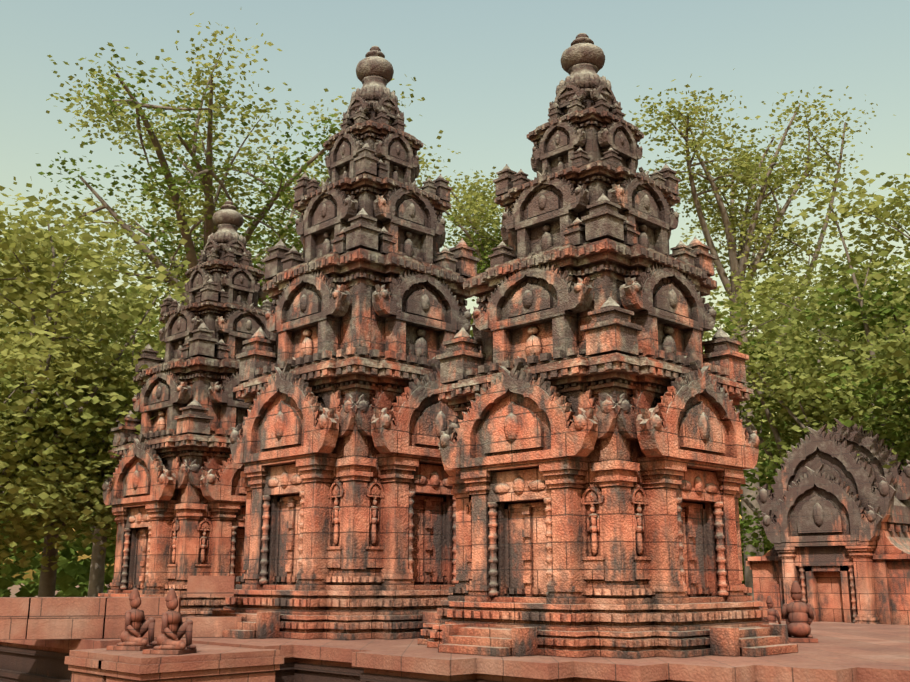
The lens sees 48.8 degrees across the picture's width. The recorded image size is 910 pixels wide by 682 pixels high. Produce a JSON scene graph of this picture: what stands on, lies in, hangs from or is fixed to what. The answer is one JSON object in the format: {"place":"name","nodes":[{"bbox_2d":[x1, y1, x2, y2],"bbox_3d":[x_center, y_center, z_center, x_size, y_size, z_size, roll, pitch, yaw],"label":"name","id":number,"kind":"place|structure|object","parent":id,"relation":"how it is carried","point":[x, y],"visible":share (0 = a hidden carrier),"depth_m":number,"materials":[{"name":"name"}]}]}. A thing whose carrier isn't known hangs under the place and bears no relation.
{"place":"outdoors","nodes":[
{"label":"outdoors","id":0,"kind":"place"},
{"bbox_2d":[7,583,106,596],"bbox_3d":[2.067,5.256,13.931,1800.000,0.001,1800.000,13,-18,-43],"label":"ground","id":1,"kind":"structure","parent":0,"point":[14,589],"depth_m":164.73,"materials":[{"name":"brown soil"}]},
{"bbox_2d":[0,290,141,385],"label":"foliage","id":2,"kind":"object","parent":1,"relation":"on","point":[13,306],"depth_m":55.10,"materials":[{"name":"green plant"}]},
{"bbox_2d":[0,220,164,596],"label":"tree","id":3,"kind":"object","parent":1,"relation":"on","point":[47,584],"visible":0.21,"depth_m":23.37,"materials":[{"name":"green plant"}]},
{"bbox_2d":[0,176,188,583],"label":"tree","id":4,"kind":"object","parent":1,"relation":"on","point":[39,368],"visible":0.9,"depth_m":21.95,"materials":[{"name":"green plant"}]},
{"bbox_2d":[8,260,258,596],"bbox_3d":[-10.429,3.400,31.150,9.174,12.133,9.998,3,-13,-11],"label":"tree","id":5,"kind":"object","parent":1,"relation":"on","point":[96,577],"visible":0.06,"depth_m":30.39,"materials":[{"name":"green plant"}]},
{"bbox_2d":[2,12,478,339],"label":"tree","id":6,"kind":"object","parent":1,"relation":"on","point":[203,175],"visible":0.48,"depth_m":41.45,"materials":[{"name":"green plant"}]},
{"bbox_2d":[0,621,909,681],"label":"platform","id":7,"kind":"structure","parent":1,"relation":"on","point":[846,652],"depth_m":12.66,"materials":[{"name":"stone"}]},
{"bbox_2d":[0,576,241,639],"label":"block wall","id":8,"kind":"structure","parent":7,"relation":"on","point":[32,618],"depth_m":15.55,"materials":[{"name":"stone"}]},
{"bbox_2d":[98,200,275,615],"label":"tower","id":9,"kind":"structure","parent":7,"relation":"on","point":[174,494],"depth_m":20.89,"materials":[{"name":"stone"}]},
{"bbox_2d":[212,46,480,640],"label":"tower","id":10,"kind":"structure","parent":7,"relation":"on","point":[350,518],"depth_m":17.26,"materials":[{"name":"stone"}]},
{"bbox_2d":[430,166,507,300],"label":"tree","id":11,"kind":"object","parent":1,"relation":"on","point":[486,241],"visible":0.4,"depth_m":65.90,"materials":[{"name":"green plant"}]},
{"bbox_2d":[623,68,895,600],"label":"tree","id":12,"kind":"object","parent":1,"relation":"on","point":[747,167],"visible":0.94,"depth_m":49.26,"materials":[{"name":"green plant"}]},
{"bbox_2d":[702,251,906,560],"bbox_3d":[12.199,3.353,35.507,11.336,14.214,10.147,-2,-13,8],"label":"tree","id":13,"kind":"object","parent":1,"relation":"on","point":[761,297],"visible":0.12,"depth_m":35.62,"materials":[{"name":"green plant"}]},
{"bbox_2d":[730,153,909,520],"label":"tree","id":14,"kind":"object","parent":1,"relation":"on","point":[853,283],"visible":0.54,"depth_m":31.23,"materials":[{"name":"green plant"}]},
{"bbox_2d":[746,416,909,624],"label":"library","id":15,"kind":"structure","parent":1,"relation":"on","point":[835,513],"depth_m":24.43,"materials":[{"name":"stone"}]},
{"bbox_2d":[750,243,909,372],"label":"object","id":16,"kind":"object","parent":1,"relation":"on","point":[848,306],"visible":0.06,"depth_m":55.18,"materials":[{"name":"green plant"}]},
{"bbox_2d":[770,252,909,468],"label":"tree","id":17,"kind":"object","parent":1,"relation":"on","point":[896,350],"visible":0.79,"depth_m":26.24,"materials":[{"name":"green plant"}]},
{"bbox_2d":[106,588,158,650],"bbox_3d":[-4.387,3.826,13.845,0.592,0.824,0.434,-4,-14,17],"label":"guard","id":18,"kind":"object","parent":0,"point":[132,635],"visible":1,"depth_m":13.74,"materials":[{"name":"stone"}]},
{"bbox_2d":[142,588,196,654],"bbox_3d":[-3.683,3.663,13.154,0.592,0.824,0.434,-4,-14,17],"label":"guard","id":19,"kind":"object","parent":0,"point":[175,628],"visible":1,"depth_m":13.05,"materials":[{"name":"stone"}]},
{"bbox_2d":[0,267,817,596],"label":"forest","id":20,"kind":"object","parent":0,"point":[72,573],"depth_m":62.66,"materials":[{"name":"green plant"}]},
{"bbox_2d":[0,0,909,579],"label":"sky","id":21,"kind":"structure","parent":0,"point":[488,73],"materials":[{"name":"blue"}]},
{"bbox_2d":[417,33,797,658],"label":"tower","id":22,"kind":"structure","parent":0,"point":[598,445],"depth_m":13.60,"materials":[{"name":"stone"}]},
{"bbox_2d":[764,596,780,623],"bbox_3d":[5.427,4.679,17.195,0.444,0.618,0.325,9,-16,-34],"label":"guard","id":23,"kind":"object","parent":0,"point":[772,614],"visible":0.48,"depth_m":17.10,"materials":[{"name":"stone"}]},
{"bbox_2d":[781,581,817,642],"bbox_3d":[5.097,4.020,14.957,0.461,0.876,0.629,-3,-14,13],"label":"guard","id":24,"kind":"object","parent":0,"point":[796,618],"visible":1,"depth_m":14.82,"materials":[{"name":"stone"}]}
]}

